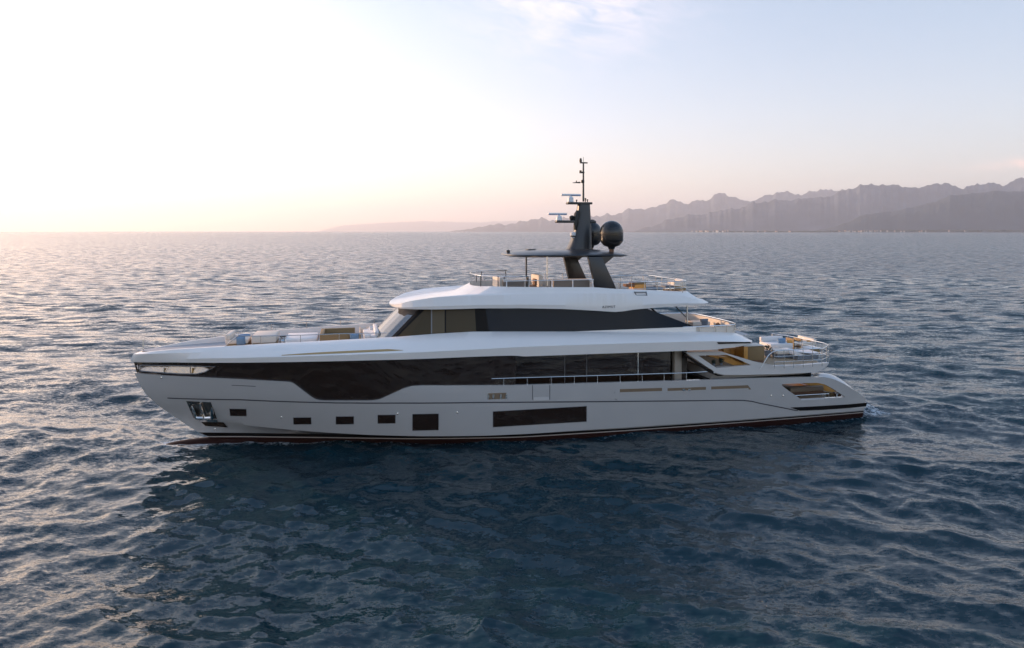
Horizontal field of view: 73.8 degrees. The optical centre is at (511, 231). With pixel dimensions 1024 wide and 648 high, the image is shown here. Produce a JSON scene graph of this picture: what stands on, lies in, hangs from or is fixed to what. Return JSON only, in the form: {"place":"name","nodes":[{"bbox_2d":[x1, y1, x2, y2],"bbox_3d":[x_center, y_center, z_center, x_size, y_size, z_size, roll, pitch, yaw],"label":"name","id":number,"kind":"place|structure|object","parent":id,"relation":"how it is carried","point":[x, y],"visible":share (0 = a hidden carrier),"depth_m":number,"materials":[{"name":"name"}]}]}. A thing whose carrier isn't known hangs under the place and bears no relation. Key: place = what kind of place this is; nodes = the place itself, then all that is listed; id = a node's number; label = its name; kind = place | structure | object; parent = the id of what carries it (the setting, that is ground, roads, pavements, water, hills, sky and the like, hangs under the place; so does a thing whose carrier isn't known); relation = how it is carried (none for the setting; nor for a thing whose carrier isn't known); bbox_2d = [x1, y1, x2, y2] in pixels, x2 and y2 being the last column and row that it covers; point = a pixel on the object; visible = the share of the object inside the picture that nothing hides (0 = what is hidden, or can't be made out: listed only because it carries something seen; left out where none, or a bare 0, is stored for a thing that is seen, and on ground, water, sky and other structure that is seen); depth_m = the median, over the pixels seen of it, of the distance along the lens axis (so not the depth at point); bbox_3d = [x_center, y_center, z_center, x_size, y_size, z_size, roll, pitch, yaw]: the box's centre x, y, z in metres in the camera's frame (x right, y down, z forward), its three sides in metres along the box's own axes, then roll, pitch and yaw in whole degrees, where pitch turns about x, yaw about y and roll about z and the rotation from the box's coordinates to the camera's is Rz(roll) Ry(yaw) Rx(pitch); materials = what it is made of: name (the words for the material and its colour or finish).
{"place":"outdoors","nodes":[
{"label":"outdoors","id":0,"kind":"place"},
{"bbox_2d":[320,220,554,230],"bbox_3d":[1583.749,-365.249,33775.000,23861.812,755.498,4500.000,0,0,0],"label":"hills","id":1,"kind":"structure","parent":0,"point":[422,226],"depth_m":32795.39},
{"bbox_2d":[0,231,1023,647],"bbox_3d":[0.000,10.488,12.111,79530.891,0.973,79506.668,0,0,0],"label":"sea","id":2,"kind":"structure","parent":0,"point":[892,517],"depth_m":28.24,"materials":[{"name":"liquid"}]},
{"bbox_2d":[130,157,866,444],"bbox_3d":[0.823,3.616,37.582,39.569,15.569,7.961,0,0,-14],"label":"motor yacht","id":3,"kind":"object","parent":2,"relation":"on","point":[499,355],"visible":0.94,"depth_m":34.10,"materials":[{"name":"grey paint"}]},
{"bbox_2d":[229,408,246,415],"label":"hull window","id":4,"kind":"structure","parent":3,"relation":"in","point":[233,412],"depth_m":32.54,"materials":[{"name":"black glass"}]},
{"bbox_2d":[225,330,251,345],"bbox_3d":[-13.524,5.380,33.832,1.035,0.760,1.600,0,0,-13],"label":"bow seat","id":5,"kind":"object","parent":3,"relation":"on","point":[231,335],"visible":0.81,"depth_m":33.18,"materials":[{"name":"beige fabric"}]},
{"bbox_2d":[236,336,245,344],"bbox_3d":[-13.127,5.297,33.036,0.438,0.485,0.250,0,29,-13],"label":"throw pillow","id":6,"kind":"object","parent":5,"relation":"on","point":[240,340],"visible":0.94,"depth_m":32.93,"materials":[{"name":"blue fabric"}]},
{"bbox_2d":[251,330,279,344],"bbox_3d":[-12.337,5.434,34.220,1.135,0.651,2.000,0,0,-14],"label":"sun pad","id":7,"kind":"object","parent":3,"relation":"on","point":[265,338],"visible":0.81,"depth_m":33.35,"materials":[{"name":"beige fabric"}]},
{"bbox_2d":[279,336,285,342],"bbox_3d":[-11.333,5.451,33.741,0.320,0.618,0.320,0,0,-13],"label":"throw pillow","id":8,"kind":"object","parent":3,"relation":"on","point":[282,339],"visible":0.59,"depth_m":33.63,"materials":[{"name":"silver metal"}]},
{"bbox_2d":[285,332,318,342],"bbox_3d":[-10.597,5.518,34.535,1.544,0.485,2.000,0,0,-13],"label":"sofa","id":9,"kind":"object","parent":3,"relation":"on","point":[306,337],"visible":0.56,"depth_m":33.87,"materials":[{"name":"white fabric"}]},
{"bbox_2d":[293,417,311,424],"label":"hull window","id":10,"kind":"structure","parent":3,"relation":"in","point":[296,420],"depth_m":32.47,"materials":[{"name":"black glass"}]},
{"bbox_2d":[320,327,360,340],"bbox_3d":[-8.728,5.423,34.829,2.012,0.674,2.300,0,0,-14],"label":"lounge sofa","id":11,"kind":"object","parent":3,"relation":"on","point":[332,332],"visible":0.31,"depth_m":34.48,"materials":[{"name":"beige fabric"}]},
{"bbox_2d":[350,334,358,338],"bbox_3d":[-7.788,5.202,33.725,0.463,0.304,0.200,0,9,-13],"label":"throw pillow","id":12,"kind":"object","parent":11,"relation":"on","point":[354,336],"visible":0.77,"depth_m":33.64,"materials":[{"name":"blue fabric"}]},
{"bbox_2d":[336,416,353,424],"bbox_3d":[-7.959,8.997,32.485,0.928,0.446,0.263,0,0,-1],"label":"hull window","id":13,"kind":"structure","parent":3,"relation":"in","point":[340,420],"depth_m":32.43,"materials":[{"name":"black glass"}]},
{"bbox_2d":[363,324,378,337],"bbox_3d":[-7.394,5.401,35.715,0.750,0.718,2.800,0,0,-13],"label":"wheelhouse bench","id":14,"kind":"object","parent":3,"relation":"on","point":[375,330],"visible":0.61,"depth_m":35.43,"materials":[{"name":"white fabric"}]},
{"bbox_2d":[359,327,367,332],"bbox_3d":[-7.999,5.322,36.786,0.464,0.345,0.220,0,6,-13],"label":"throw pillow","id":15,"kind":"object","parent":14,"relation":"on","point":[361,329],"visible":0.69,"depth_m":36.69,"materials":[{"name":"white fabric"}]},
{"bbox_2d":[364,334,370,338],"bbox_3d":[-7.244,5.272,34.144,0.353,0.256,0.220,0,6,-13],"label":"throw pillow","id":16,"kind":"object","parent":14,"relation":"on","point":[367,336],"visible":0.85,"depth_m":34.05,"materials":[{"name":"white fabric"}]},
{"bbox_2d":[377,415,395,423],"bbox_3d":[-5.990,8.962,32.580,0.879,0.485,0.243,0,0,-5],"label":"hull window","id":17,"kind":"structure","parent":3,"relation":"in","point":[381,419],"depth_m":32.54,"materials":[{"name":"black glass"}]},
{"bbox_2d":[398,309,430,336],"bbox_3d":[-4.896,4.615,33.699,1.785,1.429,0.482,0,0,-6],"label":"wheelhouse window","id":18,"kind":"structure","parent":3,"relation":"in","point":[421,325],"depth_m":33.70,"materials":[{"name":"black glass"}]},
{"bbox_2d":[412,413,438,430],"bbox_3d":[-4.163,9.179,32.851,1.282,0.903,0.346,0,0,-8],"label":"hull window","id":19,"kind":"structure","parent":3,"relation":"in","point":[420,422],"depth_m":32.80,"materials":[{"name":"black glass"}]},
{"bbox_2d":[432,310,444,333],"bbox_3d":[-3.646,4.570,33.796,0.618,1.340,0.421,0,0,-6],"label":"wheelhouse window","id":20,"kind":"structure","parent":3,"relation":"in","point":[438,316],"depth_m":33.81,"materials":[{"name":"black glass"}]},
{"bbox_2d":[446,309,475,332],"bbox_3d":[-2.541,4.553,33.967,1.509,1.306,0.322,0,0,-11],"label":"wheelhouse window","id":21,"kind":"structure","parent":3,"relation":"in","point":[457,320],"depth_m":33.97,"materials":[{"name":"black glass"}]},
{"bbox_2d":[530,278,536,286],"bbox_3d":[1.083,2.996,36.207,0.440,0.948,0.500,0,0,-13],"label":"deck chair","id":22,"kind":"object","parent":3,"relation":"on","point":[534,283],"visible":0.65,"depth_m":36.02,"materials":[{"name":"beige fabric"}]},
{"bbox_2d":[531,274,546,286],"bbox_3d":[1.479,2.926,37.434,0.469,1.089,1.600,0,0,-14],"label":"helm bench","id":23,"kind":"object","parent":3,"relation":"on","point":[538,277],"visible":0.34,"depth_m":36.69,"materials":[{"name":"beige fabric"}]},
{"bbox_2d":[493,406,586,426],"bbox_3d":[1.415,9.225,33.991,4.902,0.871,0.233,0,0,-13],"label":"hull window","id":24,"kind":"structure","parent":3,"relation":"in","point":[558,415],"depth_m":33.92,"materials":[{"name":"black glass"}]},
{"bbox_2d":[550,278,589,286],"bbox_3d":[3.102,3.018,36.538,2.069,0.903,0.680,0,0,-14],"label":"dining counter","id":25,"kind":"object","parent":3,"relation":"on","point":[576,283],"visible":0.39,"depth_m":36.27,"materials":[{"name":"grey"}]},
{"bbox_2d":[486,308,691,330],"bbox_3d":[4.275,4.547,35.522,11.470,1.294,0.216,0,0,-14],"label":"lounge window","id":26,"kind":"structure","parent":3,"relation":"in","point":[502,319],"depth_m":35.22,"materials":[{"name":"black glass"}]},
{"bbox_2d":[516,351,669,383],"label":"saloon window","id":27,"kind":"structure","parent":3,"relation":"in","point":[648,363],"depth_m":35.47,"materials":[{"name":"black glass"}]},
{"bbox_2d":[623,283,634,288],"bbox_3d":[6.362,3.116,37.166,0.514,0.708,0.500,0,0,-13],"label":"deck chair","id":28,"kind":"object","parent":3,"relation":"on","point":[628,285],"visible":0.66,"depth_m":36.96,"materials":[{"name":"brown metal"}]},
{"bbox_2d":[646,287,662,290],"bbox_3d":[7.801,3.288,37.949,1.003,0.365,0.650,0,0,-14],"label":"sun lounger","id":29,"kind":"object","parent":3,"relation":"on","point":[660,288],"visible":0.27,"depth_m":37.68,"materials":[{"name":"silver metal"}]},
{"bbox_2d":[661,285,673,290],"bbox_3d":[8.939,3.290,39.251,0.547,0.360,0.650,0,0,-13],"label":"sun lounger","id":30,"kind":"object","parent":3,"relation":"on","point":[666,287],"visible":0.84,"depth_m":38.99,"materials":[{"name":"white fabric"}]},
{"bbox_2d":[667,278,685,289],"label":"end sofa","id":31,"kind":"object","parent":3,"relation":"on","point":[679,287],"visible":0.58,"depth_m":40.01,"materials":[{"name":"beige fabric"}]},
{"bbox_2d":[685,320,709,325],"bbox_3d":[10.966,5.515,40.277,1.132,0.450,0.900,0,0,-13],"label":"terrace sofa","id":32,"kind":"object","parent":3,"relation":"on","point":[695,322],"visible":0.32,"depth_m":39.91,"materials":[{"name":"white fabric"}]},
{"bbox_2d":[700,319,707,324],"bbox_3d":[11.243,5.324,39.963,0.543,0.398,0.250,0,6,-14],"label":"throw pillow","id":33,"kind":"object","parent":32,"relation":"on","point":[704,321],"visible":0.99,"depth_m":39.86,"materials":[{"name":"fabric"}]},
{"bbox_2d":[718,347,734,359],"bbox_3d":[12.703,7.073,39.509,1.359,0.727,0.604,0,0,-13],"label":"side console","id":34,"kind":"object","parent":3,"relation":"on","point":[731,350],"visible":0.2,"depth_m":39.16,"materials":[{"name":"orange wood"}]},
{"bbox_2d":[735,343,764,363],"bbox_3d":[13.535,6.940,38.837,1.310,0.992,0.940,0,0,-13],"label":"bar cabinet","id":35,"kind":"object","parent":3,"relation":"on","point":[753,352],"visible":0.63,"depth_m":38.46,"materials":[{"name":"beige wood"}]},
{"bbox_2d":[764,345,772,356],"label":"planter","id":36,"kind":"object","parent":3,"relation":"on","point":[767,352],"visible":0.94,"depth_m":40.29,"materials":[{"name":"grey plant"}]},
{"bbox_2d":[760,336,792,349],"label":"sofa","id":37,"kind":"object","parent":3,"relation":"on","point":[772,341],"visible":0.48,"depth_m":41.91,"materials":[{"name":"white fabric"}]},
{"bbox_2d":[778,338,785,342],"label":"throw pillow","id":38,"kind":"object","parent":37,"relation":"on","point":[781,340],"visible":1,"depth_m":41.64,"materials":[{"name":"blue fabric"}]},
{"bbox_2d":[770,348,789,357],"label":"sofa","id":39,"kind":"object","parent":3,"relation":"on","point":[786,354],"visible":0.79,"depth_m":40.05,"materials":[{"name":"white fabric"}]},
{"bbox_2d":[786,337,800,348],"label":"deck armchair","id":40,"kind":"object","parent":3,"relation":"on","point":[796,339],"visible":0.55,"depth_m":43.22,"materials":[{"name":"beige fabric"}]},
{"bbox_2d":[782,348,818,359],"bbox_3d":[16.981,7.187,40.204,1.534,0.499,1.350,0,0,-13],"label":"chaise lounge","id":41,"kind":"object","parent":3,"relation":"on","point":[808,353],"visible":0.68,"depth_m":39.67,"materials":[{"name":"white fabric"}]},
{"bbox_2d":[784,385,823,395],"bbox_3d":[16.992,9.248,39.718,2.228,0.496,0.600,0,0,-14],"label":"cockpit sofa","id":42,"kind":"object","parent":3,"relation":"on","point":[804,390],"visible":0.77,"depth_m":39.47,"materials":[{"name":"brown fabric"}]},
{"bbox_2d":[794,335,815,348],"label":"stern bench","id":43,"kind":"object","parent":3,"relation":"on","point":[804,341],"visible":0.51,"depth_m":42.99,"materials":[{"name":"beige fabric"}]},
{"bbox_2d":[802,346,819,353],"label":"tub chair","id":44,"kind":"object","parent":3,"relation":"on","point":[809,348],"visible":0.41,"depth_m":40.97,"materials":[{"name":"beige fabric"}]},
{"bbox_2d":[0,0,1023,230],"label":"sky","id":45,"kind":"structure","parent":0,"point":[116,115],"materials":[{"name":"white"}]},
{"bbox_2d":[629,281,645,289],"bbox_3d":[6.888,3.128,37.550,0.728,0.685,0.700,0,0,-13],"label":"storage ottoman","id":46,"kind":"object","parent":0,"point":[639,285],"visible":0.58,"depth_m":37.23,"materials":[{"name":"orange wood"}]},
{"bbox_2d":[450,189,843,231],"bbox_3d":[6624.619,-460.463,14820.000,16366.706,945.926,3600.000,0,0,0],"label":"hills","id":47,"kind":"structure","parent":0,"point":[629,220],"depth_m":14186.66,"materials":[{"name":"grey stone"}]},
{"bbox_2d":[633,177,1023,231],"bbox_3d":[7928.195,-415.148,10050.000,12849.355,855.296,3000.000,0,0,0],"label":"hills","id":48,"kind":"structure","parent":0,"point":[819,213],"depth_m":9421.06,"materials":[{"name":"grey stone"}]},
{"bbox_2d":[826,392,833,396],"bbox_3d":[18.281,9.374,39.205,0.292,0.243,0.400,0,0,-13],"label":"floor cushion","id":49,"kind":"object","parent":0,"point":[831,394],"visible":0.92,"depth_m":39.03,"materials":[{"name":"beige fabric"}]},
{"bbox_2d":[816,191,1023,231],"bbox_3d":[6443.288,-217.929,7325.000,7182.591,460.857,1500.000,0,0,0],"label":"hills","id":50,"kind":"structure","parent":0,"point":[997,210],"depth_m":6947.94,"materials":[{"name":"grey stone"}]},
{"bbox_3d":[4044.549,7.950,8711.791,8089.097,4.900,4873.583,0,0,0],"label":"shore","id":51,"kind":"structure","parent":0,"visible":0},
{"bbox_2d":[698,229,1023,231],"bbox_3d":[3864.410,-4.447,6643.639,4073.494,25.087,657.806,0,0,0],"label":"coastal woods","id":52,"kind":"object","parent":51,"relation":"on","point":[971,230],"visible":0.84,"depth_m":6347.92,"materials":[{"name":"grey plant"}]}
]}

